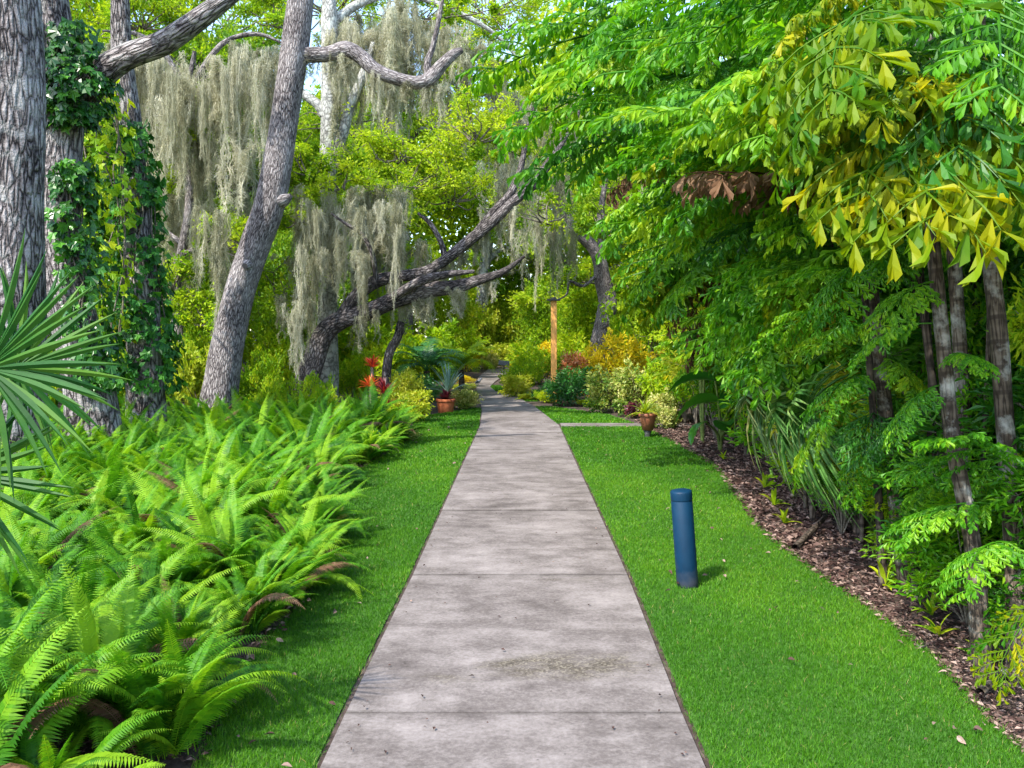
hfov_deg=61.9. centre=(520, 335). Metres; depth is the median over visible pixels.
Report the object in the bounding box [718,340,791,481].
thicket shrub
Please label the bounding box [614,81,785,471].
fishtail palm
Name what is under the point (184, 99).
spanish moss
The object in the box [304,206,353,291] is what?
spanish moss
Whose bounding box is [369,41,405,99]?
spanish moss
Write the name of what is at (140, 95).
spanish moss
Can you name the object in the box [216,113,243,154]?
spanish moss
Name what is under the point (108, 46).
spanish moss
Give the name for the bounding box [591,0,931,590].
fishtail palm
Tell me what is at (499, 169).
spanish moss
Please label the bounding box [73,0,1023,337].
sky
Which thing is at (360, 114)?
spanish moss
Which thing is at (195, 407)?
sword fern
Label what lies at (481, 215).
spanish moss
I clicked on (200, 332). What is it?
sapling
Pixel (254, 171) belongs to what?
spanish moss
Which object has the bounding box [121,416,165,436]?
sword fern
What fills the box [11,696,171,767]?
sword fern
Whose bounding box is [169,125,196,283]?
spanish moss
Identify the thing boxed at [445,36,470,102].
spanish moss
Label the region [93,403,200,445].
sword fern
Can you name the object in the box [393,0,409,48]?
spanish moss
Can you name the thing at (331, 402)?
sword fern
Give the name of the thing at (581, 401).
shrub
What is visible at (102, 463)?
sword fern
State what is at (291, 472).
sword fern
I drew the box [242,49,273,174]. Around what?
spanish moss
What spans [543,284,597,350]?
sapling
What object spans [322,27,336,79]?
spanish moss
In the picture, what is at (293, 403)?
sword fern
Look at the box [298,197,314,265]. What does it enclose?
spanish moss
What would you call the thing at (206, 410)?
sword fern
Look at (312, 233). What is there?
spanish moss
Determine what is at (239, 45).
spanish moss
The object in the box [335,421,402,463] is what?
sword fern
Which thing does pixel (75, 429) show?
sword fern
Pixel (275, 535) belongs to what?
sword fern
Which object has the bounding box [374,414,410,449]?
sword fern
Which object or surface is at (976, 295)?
thicket shrub
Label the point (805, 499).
bare stem
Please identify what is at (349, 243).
spanish moss
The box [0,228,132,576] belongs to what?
fan palm
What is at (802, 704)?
lawn
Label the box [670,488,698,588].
bollard
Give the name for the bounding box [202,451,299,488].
sword fern
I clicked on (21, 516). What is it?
sword fern
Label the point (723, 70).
fishtail palm
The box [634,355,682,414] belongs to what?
shrub
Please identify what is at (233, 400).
sword fern
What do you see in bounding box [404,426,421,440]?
shrub
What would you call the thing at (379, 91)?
spanish moss
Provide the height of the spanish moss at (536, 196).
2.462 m
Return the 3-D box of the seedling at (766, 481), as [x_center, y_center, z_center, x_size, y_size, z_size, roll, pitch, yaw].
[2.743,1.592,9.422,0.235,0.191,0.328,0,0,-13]
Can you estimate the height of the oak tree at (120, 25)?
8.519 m
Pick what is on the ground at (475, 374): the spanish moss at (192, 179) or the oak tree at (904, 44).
the oak tree at (904, 44)
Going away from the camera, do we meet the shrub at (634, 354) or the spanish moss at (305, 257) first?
the spanish moss at (305, 257)
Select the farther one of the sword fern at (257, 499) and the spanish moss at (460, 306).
the spanish moss at (460, 306)
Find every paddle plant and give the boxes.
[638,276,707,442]
[668,371,736,450]
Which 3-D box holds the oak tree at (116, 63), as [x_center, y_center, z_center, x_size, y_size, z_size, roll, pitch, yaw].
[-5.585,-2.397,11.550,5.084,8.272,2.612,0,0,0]
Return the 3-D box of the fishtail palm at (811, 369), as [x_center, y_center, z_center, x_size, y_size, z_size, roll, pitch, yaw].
[2.465,-0.765,8.318,1.815,5.051,3.790,0,0,-15]
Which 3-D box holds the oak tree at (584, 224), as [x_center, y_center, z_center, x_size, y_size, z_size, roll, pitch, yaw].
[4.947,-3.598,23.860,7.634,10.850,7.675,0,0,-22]
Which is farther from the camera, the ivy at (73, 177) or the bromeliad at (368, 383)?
the bromeliad at (368, 383)
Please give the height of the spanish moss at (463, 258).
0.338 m
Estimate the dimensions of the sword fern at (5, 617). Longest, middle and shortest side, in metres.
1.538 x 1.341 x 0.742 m
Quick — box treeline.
[72,0,638,363]
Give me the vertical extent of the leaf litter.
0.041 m
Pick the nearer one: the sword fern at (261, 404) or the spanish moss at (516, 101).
the sword fern at (261, 404)
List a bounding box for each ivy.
[44,16,124,135]
[44,158,134,395]
[101,119,187,395]
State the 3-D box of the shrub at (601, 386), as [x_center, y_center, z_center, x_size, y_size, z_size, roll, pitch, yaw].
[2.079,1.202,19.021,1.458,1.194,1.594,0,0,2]
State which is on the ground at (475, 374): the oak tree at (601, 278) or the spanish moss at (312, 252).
the oak tree at (601, 278)
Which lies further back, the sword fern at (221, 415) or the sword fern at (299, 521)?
the sword fern at (221, 415)
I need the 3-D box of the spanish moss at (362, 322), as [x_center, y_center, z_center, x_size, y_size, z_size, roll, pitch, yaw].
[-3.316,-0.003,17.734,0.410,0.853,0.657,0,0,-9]
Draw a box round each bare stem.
[802,236,807,511]
[802,328,815,522]
[859,342,865,546]
[861,245,887,589]
[916,275,946,595]
[917,268,958,607]
[923,269,934,592]
[970,253,996,581]
[980,308,990,547]
[996,441,1004,601]
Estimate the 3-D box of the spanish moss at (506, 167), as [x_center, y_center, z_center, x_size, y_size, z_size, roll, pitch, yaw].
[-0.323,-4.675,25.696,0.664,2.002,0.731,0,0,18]
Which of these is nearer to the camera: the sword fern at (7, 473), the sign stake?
the sword fern at (7, 473)
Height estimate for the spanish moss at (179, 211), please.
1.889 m
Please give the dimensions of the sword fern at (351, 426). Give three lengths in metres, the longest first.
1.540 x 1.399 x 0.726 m
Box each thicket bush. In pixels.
[719,280,747,416]
[846,211,1018,423]
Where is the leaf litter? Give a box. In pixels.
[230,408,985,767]
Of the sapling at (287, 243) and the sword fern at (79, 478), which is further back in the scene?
the sapling at (287, 243)
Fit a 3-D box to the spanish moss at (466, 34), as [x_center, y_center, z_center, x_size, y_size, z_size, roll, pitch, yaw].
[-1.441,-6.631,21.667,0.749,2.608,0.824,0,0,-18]
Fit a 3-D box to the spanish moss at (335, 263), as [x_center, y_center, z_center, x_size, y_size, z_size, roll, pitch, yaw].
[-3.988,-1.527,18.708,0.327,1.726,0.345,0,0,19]
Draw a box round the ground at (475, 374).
[35,358,1023,767]
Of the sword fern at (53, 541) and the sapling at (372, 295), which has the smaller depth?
the sword fern at (53, 541)
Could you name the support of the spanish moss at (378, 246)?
hanging from the oak tree at (329, 328)
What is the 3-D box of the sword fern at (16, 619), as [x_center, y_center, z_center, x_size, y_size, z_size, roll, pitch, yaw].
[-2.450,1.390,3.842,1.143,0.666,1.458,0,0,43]
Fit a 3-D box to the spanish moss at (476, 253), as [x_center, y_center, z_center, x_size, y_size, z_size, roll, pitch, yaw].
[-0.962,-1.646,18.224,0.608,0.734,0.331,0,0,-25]
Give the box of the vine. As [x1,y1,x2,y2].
[83,79,143,368]
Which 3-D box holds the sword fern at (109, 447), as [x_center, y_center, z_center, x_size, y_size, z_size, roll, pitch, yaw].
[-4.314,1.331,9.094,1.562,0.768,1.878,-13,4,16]
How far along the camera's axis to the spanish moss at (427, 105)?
14.97 m
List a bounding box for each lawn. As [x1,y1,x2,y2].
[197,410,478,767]
[536,407,630,423]
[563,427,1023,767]
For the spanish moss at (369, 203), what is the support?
hanging from the oak tree at (329, 328)
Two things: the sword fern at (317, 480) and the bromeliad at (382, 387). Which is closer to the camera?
the sword fern at (317, 480)
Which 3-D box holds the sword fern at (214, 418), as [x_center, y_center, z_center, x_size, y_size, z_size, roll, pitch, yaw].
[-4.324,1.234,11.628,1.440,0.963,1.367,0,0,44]
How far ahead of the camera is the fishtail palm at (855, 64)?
4.09 m
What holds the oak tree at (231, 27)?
on the ground at (475, 374)
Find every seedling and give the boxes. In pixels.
[718,450,730,458]
[755,472,772,487]
[762,488,789,504]
[774,509,800,522]
[869,560,897,590]
[912,591,945,614]
[917,613,956,635]
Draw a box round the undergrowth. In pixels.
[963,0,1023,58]
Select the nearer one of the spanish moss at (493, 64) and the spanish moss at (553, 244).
the spanish moss at (493, 64)
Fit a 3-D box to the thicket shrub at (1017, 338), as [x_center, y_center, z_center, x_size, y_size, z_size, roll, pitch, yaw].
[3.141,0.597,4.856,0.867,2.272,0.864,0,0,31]
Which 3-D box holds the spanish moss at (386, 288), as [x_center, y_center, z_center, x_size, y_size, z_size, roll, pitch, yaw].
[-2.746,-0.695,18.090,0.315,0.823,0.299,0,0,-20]
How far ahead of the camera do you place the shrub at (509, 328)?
49.19 m
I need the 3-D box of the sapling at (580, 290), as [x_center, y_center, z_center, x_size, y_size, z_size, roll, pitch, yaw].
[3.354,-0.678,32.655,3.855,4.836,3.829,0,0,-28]
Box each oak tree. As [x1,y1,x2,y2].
[0,0,49,459]
[41,0,238,439]
[48,4,257,393]
[69,0,143,154]
[69,0,312,406]
[70,0,248,329]
[98,0,337,284]
[99,77,305,265]
[110,0,167,427]
[154,18,316,280]
[198,0,512,411]
[260,77,636,397]
[269,98,445,306]
[294,80,424,284]
[340,176,482,372]
[343,48,480,334]
[406,79,556,365]
[480,51,619,333]
[492,210,581,291]
[501,135,685,368]
[503,190,634,309]
[517,108,632,323]
[536,177,631,297]
[556,162,682,368]
[570,52,733,275]
[844,0,1020,46]
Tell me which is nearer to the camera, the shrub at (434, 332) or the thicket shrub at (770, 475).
the thicket shrub at (770, 475)
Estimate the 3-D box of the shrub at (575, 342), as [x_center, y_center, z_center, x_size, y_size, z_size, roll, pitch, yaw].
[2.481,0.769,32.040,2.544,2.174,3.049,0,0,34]
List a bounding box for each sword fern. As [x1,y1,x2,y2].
[0,451,108,548]
[0,454,128,515]
[0,490,52,507]
[0,498,123,561]
[0,508,173,619]
[0,518,72,560]
[0,518,121,605]
[0,535,165,659]
[0,550,185,767]
[0,550,283,754]
[0,600,168,767]
[0,649,97,763]
[1,424,117,471]
[1,439,44,477]
[1,444,133,485]
[1,444,156,529]
[1,457,101,496]
[1,458,46,505]
[1,503,118,581]
[2,453,94,512]
[2,503,194,593]
[2,565,99,666]
[4,432,124,483]
[4,472,129,537]
[4,499,79,549]
[5,561,225,743]
[6,620,313,761]
[10,425,123,461]
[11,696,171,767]
[28,467,256,563]
[38,427,179,486]
[39,441,154,483]
[39,482,206,543]
[40,454,193,506]
[50,410,106,446]
[52,426,144,452]
[53,399,174,450]
[59,534,257,628]
[62,423,185,470]
[62,435,121,453]
[64,580,285,700]
[65,408,166,452]
[72,523,252,597]
[80,444,192,488]
[91,476,217,533]
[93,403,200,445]
[107,415,206,457]
[109,449,244,498]
[110,460,300,542]
[112,431,238,470]
[117,395,182,423]
[120,429,223,475]
[120,472,353,604]
[120,485,293,592]
[121,399,157,430]
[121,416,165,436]
[126,403,177,431]
[128,427,247,517]
[131,412,212,446]
[133,430,293,523]
[134,570,251,671]
[141,403,200,429]
[147,407,183,437]
[149,412,254,466]
[156,392,256,439]
[158,396,248,430]
[161,414,269,448]
[166,395,210,415]
[168,392,229,422]
[169,426,306,484]
[169,543,331,639]
[173,396,249,426]
[177,385,268,411]
[177,420,320,470]
[177,524,363,614]
[178,396,270,438]
[191,401,300,444]
[192,389,258,430]
[197,422,300,456]
[198,452,369,536]
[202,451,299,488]
[213,387,276,416]
[215,392,308,430]
[219,452,317,508]
[226,435,341,481]
[234,400,376,489]
[235,394,316,431]
[236,436,341,487]
[242,489,378,601]
[243,393,290,410]
[245,416,335,447]
[248,398,333,440]
[251,463,370,538]
[251,511,348,557]
[257,411,335,429]
[258,402,369,448]
[259,387,303,416]
[259,494,371,544]
[268,390,318,415]
[268,390,338,424]
[281,451,346,493]
[282,424,371,489]
[284,395,349,413]
[289,396,384,434]
[295,467,365,500]
[301,395,352,427]
[307,392,379,416]
[317,407,385,441]
[322,390,417,430]
[322,445,370,468]
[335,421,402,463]
[345,376,426,420]
[349,395,399,428]
[359,423,403,458]
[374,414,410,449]
[378,410,428,441]
[380,409,422,428]
[400,399,418,422]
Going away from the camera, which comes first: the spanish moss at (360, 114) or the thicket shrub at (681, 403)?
the thicket shrub at (681, 403)
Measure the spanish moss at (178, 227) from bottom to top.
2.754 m
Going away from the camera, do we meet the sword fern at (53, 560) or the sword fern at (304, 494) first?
the sword fern at (53, 560)
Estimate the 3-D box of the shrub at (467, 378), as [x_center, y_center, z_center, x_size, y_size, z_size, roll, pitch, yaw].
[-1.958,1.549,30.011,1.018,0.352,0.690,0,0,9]
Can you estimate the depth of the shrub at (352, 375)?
20.82 m
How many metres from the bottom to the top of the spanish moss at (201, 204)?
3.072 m
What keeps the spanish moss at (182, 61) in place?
hanging from the oak tree at (181, 301)
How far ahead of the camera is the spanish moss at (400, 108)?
20.56 m
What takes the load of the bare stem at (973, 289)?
on the ground at (475, 374)
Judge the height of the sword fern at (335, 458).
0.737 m
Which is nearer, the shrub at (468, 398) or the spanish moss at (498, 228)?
the spanish moss at (498, 228)
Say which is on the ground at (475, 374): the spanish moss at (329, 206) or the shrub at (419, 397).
the shrub at (419, 397)
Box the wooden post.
[547,297,560,401]
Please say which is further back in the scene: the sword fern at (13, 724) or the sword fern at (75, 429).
the sword fern at (75, 429)
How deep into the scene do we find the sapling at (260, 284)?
25.82 m
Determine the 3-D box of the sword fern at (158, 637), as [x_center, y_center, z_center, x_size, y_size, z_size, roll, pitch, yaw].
[-1.647,1.442,3.964,0.958,0.530,1.100,18,-10,-31]
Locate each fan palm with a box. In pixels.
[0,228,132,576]
[734,336,834,508]
[765,344,874,530]
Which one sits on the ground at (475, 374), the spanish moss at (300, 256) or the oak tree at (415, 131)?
the oak tree at (415, 131)
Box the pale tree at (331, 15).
[228,0,559,408]
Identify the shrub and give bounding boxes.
[47,350,62,404]
[117,387,123,406]
[164,323,211,409]
[167,336,209,407]
[192,329,257,367]
[239,343,285,406]
[245,370,298,409]
[250,320,300,390]
[291,370,341,405]
[327,400,367,415]
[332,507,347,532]
[338,299,395,392]
[339,345,380,401]
[340,429,379,440]
[341,460,358,479]
[367,327,427,389]
[376,387,435,420]
[384,402,415,420]
[389,366,424,401]
[391,317,463,384]
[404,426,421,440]
[415,371,442,403]
[437,317,490,377]
[449,384,484,409]
[451,383,476,388]
[455,296,503,350]
[456,375,476,383]
[462,344,485,371]
[475,342,509,367]
[480,350,499,369]
[488,305,532,359]
[496,354,546,393]
[497,372,532,396]
[503,340,524,366]
[504,337,570,384]
[504,344,520,367]
[515,392,536,399]
[526,385,546,399]
[532,389,557,402]
[533,340,561,377]
[542,365,592,405]
[549,327,610,364]
[558,348,595,397]
[572,340,616,397]
[573,399,595,405]
[583,363,633,412]
[587,327,663,380]
[605,307,660,368]
[609,357,654,416]
[623,398,641,418]
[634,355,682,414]
[635,387,679,420]
[646,399,682,429]
[647,287,692,422]
[657,294,720,431]
[657,326,693,416]
[664,261,700,423]
[672,320,739,437]
[707,355,742,428]
[711,286,759,450]
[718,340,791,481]
[727,321,779,467]
[747,319,829,513]
[766,288,912,532]
[785,417,872,533]
[832,225,1014,414]
[836,273,1016,568]
[838,363,927,553]
[852,404,938,572]
[853,375,1022,569]
[868,439,1023,626]
[886,210,1007,283]
[895,264,1010,448]
[924,202,1023,438]
[946,328,1023,588]
[958,364,1023,533]
[969,269,1023,490]
[974,466,1023,629]
[1006,263,1023,529]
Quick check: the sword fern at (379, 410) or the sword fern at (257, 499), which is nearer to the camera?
the sword fern at (257, 499)
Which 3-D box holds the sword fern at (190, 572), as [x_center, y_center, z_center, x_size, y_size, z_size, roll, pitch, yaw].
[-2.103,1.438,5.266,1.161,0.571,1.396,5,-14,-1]
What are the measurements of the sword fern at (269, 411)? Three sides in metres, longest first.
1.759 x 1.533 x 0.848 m
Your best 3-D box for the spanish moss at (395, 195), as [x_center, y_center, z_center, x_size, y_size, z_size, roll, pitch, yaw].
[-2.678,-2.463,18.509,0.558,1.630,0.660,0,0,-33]
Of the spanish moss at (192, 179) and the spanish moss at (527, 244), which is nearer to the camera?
the spanish moss at (192, 179)
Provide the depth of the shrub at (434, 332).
27.54 m
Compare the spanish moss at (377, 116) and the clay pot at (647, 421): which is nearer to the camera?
the clay pot at (647, 421)
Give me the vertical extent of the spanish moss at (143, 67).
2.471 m
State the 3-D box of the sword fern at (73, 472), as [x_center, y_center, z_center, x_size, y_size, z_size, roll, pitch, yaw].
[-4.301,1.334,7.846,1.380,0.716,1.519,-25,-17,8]
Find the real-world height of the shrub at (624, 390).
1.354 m
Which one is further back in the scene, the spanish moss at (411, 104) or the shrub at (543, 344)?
the shrub at (543, 344)
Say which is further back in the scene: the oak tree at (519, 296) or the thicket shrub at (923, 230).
the oak tree at (519, 296)
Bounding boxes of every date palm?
[387,336,466,383]
[425,338,495,390]
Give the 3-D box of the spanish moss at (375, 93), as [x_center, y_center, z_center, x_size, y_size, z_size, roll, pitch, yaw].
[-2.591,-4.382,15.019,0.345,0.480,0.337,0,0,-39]
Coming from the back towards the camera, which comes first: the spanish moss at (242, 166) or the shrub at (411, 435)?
the spanish moss at (242, 166)
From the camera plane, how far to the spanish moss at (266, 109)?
17.24 m
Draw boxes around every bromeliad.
[360,372,379,403]
[365,355,381,394]
[371,375,395,398]
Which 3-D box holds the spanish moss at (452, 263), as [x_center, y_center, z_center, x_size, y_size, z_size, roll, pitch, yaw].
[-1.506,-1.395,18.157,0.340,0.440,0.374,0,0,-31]
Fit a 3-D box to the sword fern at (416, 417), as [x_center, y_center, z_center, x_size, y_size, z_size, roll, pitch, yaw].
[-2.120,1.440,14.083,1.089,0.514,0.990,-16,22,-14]
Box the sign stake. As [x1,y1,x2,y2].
[498,360,509,390]
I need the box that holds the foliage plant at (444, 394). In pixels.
[434,389,454,400]
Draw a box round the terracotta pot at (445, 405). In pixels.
[436,398,455,412]
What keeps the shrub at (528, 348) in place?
on the ground at (475, 374)
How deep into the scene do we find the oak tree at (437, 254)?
38.38 m
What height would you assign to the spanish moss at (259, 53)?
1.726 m
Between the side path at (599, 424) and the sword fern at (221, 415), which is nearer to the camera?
the sword fern at (221, 415)
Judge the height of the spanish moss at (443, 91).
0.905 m
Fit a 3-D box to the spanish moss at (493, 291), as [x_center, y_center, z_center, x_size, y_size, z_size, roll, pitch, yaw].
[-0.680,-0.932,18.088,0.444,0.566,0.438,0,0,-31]
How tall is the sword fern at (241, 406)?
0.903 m
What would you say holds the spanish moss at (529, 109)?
hanging from the pale tree at (331, 15)
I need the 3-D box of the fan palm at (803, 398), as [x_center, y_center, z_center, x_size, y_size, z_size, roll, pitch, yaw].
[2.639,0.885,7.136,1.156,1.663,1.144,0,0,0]
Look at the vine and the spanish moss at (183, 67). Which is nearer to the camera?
the vine
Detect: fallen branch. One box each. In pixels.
[792,514,827,549]
[975,665,1006,696]
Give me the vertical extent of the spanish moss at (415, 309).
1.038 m
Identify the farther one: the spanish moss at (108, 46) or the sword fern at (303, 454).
the spanish moss at (108, 46)
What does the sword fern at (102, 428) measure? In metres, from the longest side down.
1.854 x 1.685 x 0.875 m
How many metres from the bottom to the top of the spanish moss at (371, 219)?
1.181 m
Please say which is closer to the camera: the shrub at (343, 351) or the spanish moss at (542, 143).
the shrub at (343, 351)
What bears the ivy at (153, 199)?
attached to the oak tree at (120, 25)
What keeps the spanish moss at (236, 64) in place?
hanging from the oak tree at (181, 301)
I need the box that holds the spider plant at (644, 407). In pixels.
[623,395,663,419]
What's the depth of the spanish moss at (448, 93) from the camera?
21.27 m
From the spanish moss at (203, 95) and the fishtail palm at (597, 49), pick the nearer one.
the fishtail palm at (597, 49)
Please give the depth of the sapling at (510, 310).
49.41 m
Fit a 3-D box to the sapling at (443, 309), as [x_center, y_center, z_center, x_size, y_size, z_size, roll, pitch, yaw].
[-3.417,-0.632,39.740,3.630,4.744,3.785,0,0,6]
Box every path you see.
[320,367,705,767]
[560,423,691,426]
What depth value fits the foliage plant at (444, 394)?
18.77 m
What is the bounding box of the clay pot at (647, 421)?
[638,412,656,436]
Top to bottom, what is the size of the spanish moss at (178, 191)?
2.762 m
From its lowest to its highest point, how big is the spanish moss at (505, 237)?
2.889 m
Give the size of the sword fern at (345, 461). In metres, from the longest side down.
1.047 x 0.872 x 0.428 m
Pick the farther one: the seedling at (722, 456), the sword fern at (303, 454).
the seedling at (722, 456)
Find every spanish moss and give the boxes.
[105,39,136,70]
[133,36,168,149]
[134,67,146,128]
[137,63,159,140]
[143,61,191,204]
[145,57,165,153]
[146,50,188,137]
[146,62,169,133]
[146,70,154,153]
[146,163,173,266]
[147,127,177,211]
[153,94,198,219]
[155,84,171,128]
[156,180,182,264]
[158,217,195,323]
[158,254,171,304]
[159,68,190,186]
[161,153,205,246]
[162,157,216,214]
[164,58,179,177]
[166,71,184,208]
[167,223,188,298]
[168,77,191,135]
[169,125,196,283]
[170,189,183,244]
[172,80,196,156]
[173,66,197,150]
[173,234,200,294]
[175,78,196,194]
[177,62,194,73]
[177,190,215,299]
[182,179,206,284]
[184,64,207,164]
[185,199,216,291]
[186,122,208,232]
[189,82,207,141]
[194,210,224,326]
[197,81,210,164]
[199,134,220,234]
[201,77,213,133]
[203,54,226,87]
[203,79,230,189]
[206,71,232,170]
[206,243,226,334]
[208,208,234,295]
[209,216,249,324]
[210,60,241,130]
[210,135,257,227]
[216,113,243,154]
[218,59,230,171]
[226,39,238,90]
[226,182,252,253]
[226,196,252,278]
[227,46,248,161]
[228,40,255,170]
[228,151,251,215]
[231,112,266,217]
[232,50,253,146]
[236,42,243,64]
[241,72,248,148]
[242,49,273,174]
[247,56,269,157]
[253,46,276,125]
[258,45,280,75]
[259,77,275,147]
[261,45,279,124]
[269,253,297,301]
[272,292,289,342]
[281,300,305,383]
[282,322,305,370]
[285,208,300,254]
[288,184,319,241]
[290,283,308,360]
[293,210,306,295]
[293,301,305,332]
[294,241,307,328]
[296,226,313,289]
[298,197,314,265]
[300,224,325,257]
[300,297,318,351]
[303,54,317,85]
[303,251,322,331]
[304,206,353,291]
[307,242,320,292]
[310,209,328,240]
[311,34,348,174]
[311,204,321,278]
[313,246,330,318]
[317,18,353,83]
[318,186,341,287]
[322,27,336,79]
[325,66,367,155]
[325,203,341,293]
[327,50,341,102]
[329,53,348,94]
[333,231,349,300]
[334,231,342,301]
[335,16,359,120]
[336,201,360,287]
[340,18,351,134]
[342,11,365,90]
[342,53,355,102]
[342,59,360,95]
[342,195,367,283]
[343,185,365,239]
[345,75,368,149]
[345,251,368,352]
[346,23,376,77]
[348,250,369,300]
[350,29,361,111]
[350,206,367,282]
[352,32,360,97]
[353,15,385,107]
[353,254,366,337]
[353,315,368,352]
[356,17,394,117]
[358,183,370,272]
[359,236,381,275]
[360,231,392,276]
[360,254,370,321]
[361,180,389,272]
[361,186,375,255]
[361,213,370,302]
[364,69,377,112]
[365,20,381,134]
[366,74,379,99]
[367,209,375,263]
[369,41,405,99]
[371,73,386,124]
[371,309,382,342]
[372,199,389,243]
[373,199,388,260]
[373,252,405,351]
[374,21,404,141]
[374,58,387,130]
[374,201,390,241]
[378,0,424,91]
[380,6,389,54]
[380,242,395,330]
[381,13,405,85]
[381,40,414,136]
[381,57,419,163]
[382,197,411,290]
[382,230,408,269]
[385,183,408,248]
[385,284,393,292]
[385,285,394,319]
[386,0,423,112]
[388,228,409,284]
[389,87,392,119]
[389,224,401,309]
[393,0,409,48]
[394,0,408,73]
[398,30,412,103]
[398,79,414,109]
[398,187,413,250]
[398,282,410,314]
[399,84,409,112]
[400,303,413,318]
[401,47,420,140]
[402,20,425,69]
[402,238,431,312]
[403,281,417,322]
[407,0,422,64]
[409,17,424,90]
[410,276,417,318]
[413,85,433,121]
[414,34,444,74]
[416,296,427,333]
[417,294,435,326]
[418,80,449,127]
[418,88,432,120]
[421,29,433,100]
[421,274,429,326]
[422,16,446,124]
[422,16,464,145]
[425,86,431,104]
[426,300,435,327]
[427,296,437,312]
[434,10,453,51]
[438,40,472,159]
[439,34,460,149]
[443,286,468,321]
[444,261,456,278]
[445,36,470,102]
[448,26,463,99]
[451,20,473,94]
[452,290,467,319]
[455,250,467,279]
[457,253,469,266]
[459,36,474,122]
[463,242,483,271]
[470,39,494,115]
[472,44,493,102]
[474,100,519,191]
[476,160,514,218]
[476,179,486,255]
[478,238,488,259]
[481,57,494,150]
[481,281,493,304]
[482,232,490,270]
[485,76,509,124]
[487,216,514,261]
[488,279,499,302]
[489,84,503,200]
[490,165,512,236]
[491,54,510,103]
[493,188,503,232]
[494,150,517,188]
[499,87,528,158]
[500,220,518,272]
[501,157,517,191]
[501,212,517,242]
[503,173,539,290]
[507,206,527,249]
[512,101,533,162]
[512,103,537,228]
[517,201,527,218]
[524,165,538,242]
[525,197,534,215]
[529,215,545,309]
[532,192,550,263]
[534,131,547,196]
[545,122,564,179]
[545,225,557,308]
[547,176,567,288]
[551,185,564,296]
[555,92,597,161]
[560,144,581,235]
[565,225,581,282]
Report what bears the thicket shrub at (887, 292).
on the ground at (475, 374)
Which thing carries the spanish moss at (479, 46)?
hanging from the pale tree at (331, 15)
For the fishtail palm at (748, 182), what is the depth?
7.17 m
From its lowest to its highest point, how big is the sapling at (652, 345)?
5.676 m
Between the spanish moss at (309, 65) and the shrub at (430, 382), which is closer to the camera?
the spanish moss at (309, 65)
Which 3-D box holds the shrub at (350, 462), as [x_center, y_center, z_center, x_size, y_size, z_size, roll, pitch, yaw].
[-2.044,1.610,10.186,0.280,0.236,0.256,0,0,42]
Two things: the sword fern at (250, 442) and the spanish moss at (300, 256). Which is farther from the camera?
the spanish moss at (300, 256)
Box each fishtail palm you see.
[455,0,808,204]
[565,144,788,456]
[573,52,742,347]
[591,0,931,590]
[594,75,1023,535]
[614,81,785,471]
[615,188,910,411]
[618,0,1017,394]
[628,1,833,314]
[636,172,733,437]
[637,183,705,364]
[649,174,698,383]
[653,0,1005,673]
[658,0,1023,599]
[670,35,916,494]
[705,341,726,389]
[707,18,1012,201]
[752,184,1021,257]
[754,0,1022,379]
[790,0,1023,705]
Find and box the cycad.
[423,358,472,392]
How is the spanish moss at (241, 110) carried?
hanging from the oak tree at (181, 301)
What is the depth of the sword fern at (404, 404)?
15.04 m
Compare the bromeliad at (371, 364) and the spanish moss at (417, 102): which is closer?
the spanish moss at (417, 102)
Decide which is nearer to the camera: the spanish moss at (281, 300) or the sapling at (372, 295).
the spanish moss at (281, 300)
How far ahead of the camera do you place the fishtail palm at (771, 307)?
7.81 m
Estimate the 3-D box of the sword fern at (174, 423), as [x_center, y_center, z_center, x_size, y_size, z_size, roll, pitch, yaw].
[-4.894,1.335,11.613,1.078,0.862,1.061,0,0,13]
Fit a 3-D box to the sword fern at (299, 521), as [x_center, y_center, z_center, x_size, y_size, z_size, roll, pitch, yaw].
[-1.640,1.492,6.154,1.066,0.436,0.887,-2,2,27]
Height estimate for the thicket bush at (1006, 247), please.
3.024 m
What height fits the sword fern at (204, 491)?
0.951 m
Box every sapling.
[91,245,111,324]
[94,241,221,381]
[160,186,269,395]
[228,227,293,363]
[247,182,353,381]
[252,279,306,340]
[343,260,412,369]
[412,274,487,348]
[489,290,520,345]
[499,284,546,343]
[507,260,584,354]
[536,275,587,344]
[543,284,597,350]
[552,258,638,347]
[594,215,674,367]
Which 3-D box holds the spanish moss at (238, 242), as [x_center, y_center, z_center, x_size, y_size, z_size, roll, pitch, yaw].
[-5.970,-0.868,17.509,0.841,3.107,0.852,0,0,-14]
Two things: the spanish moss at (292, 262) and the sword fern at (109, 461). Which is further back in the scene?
the spanish moss at (292, 262)
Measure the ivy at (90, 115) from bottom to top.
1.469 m
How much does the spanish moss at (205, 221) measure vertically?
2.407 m
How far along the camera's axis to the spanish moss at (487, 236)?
18.26 m
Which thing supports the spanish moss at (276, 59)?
hanging from the oak tree at (181, 301)
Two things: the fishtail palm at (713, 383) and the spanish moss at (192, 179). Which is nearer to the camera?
the fishtail palm at (713, 383)
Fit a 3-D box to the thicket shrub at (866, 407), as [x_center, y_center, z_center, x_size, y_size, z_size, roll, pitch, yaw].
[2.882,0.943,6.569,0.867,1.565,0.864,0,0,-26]
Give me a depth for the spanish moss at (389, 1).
21.06 m
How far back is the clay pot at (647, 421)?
14.16 m
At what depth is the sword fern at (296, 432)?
10.30 m
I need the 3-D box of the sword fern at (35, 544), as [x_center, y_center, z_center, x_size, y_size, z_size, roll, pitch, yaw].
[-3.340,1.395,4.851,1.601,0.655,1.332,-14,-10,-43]
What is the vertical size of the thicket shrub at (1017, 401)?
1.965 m

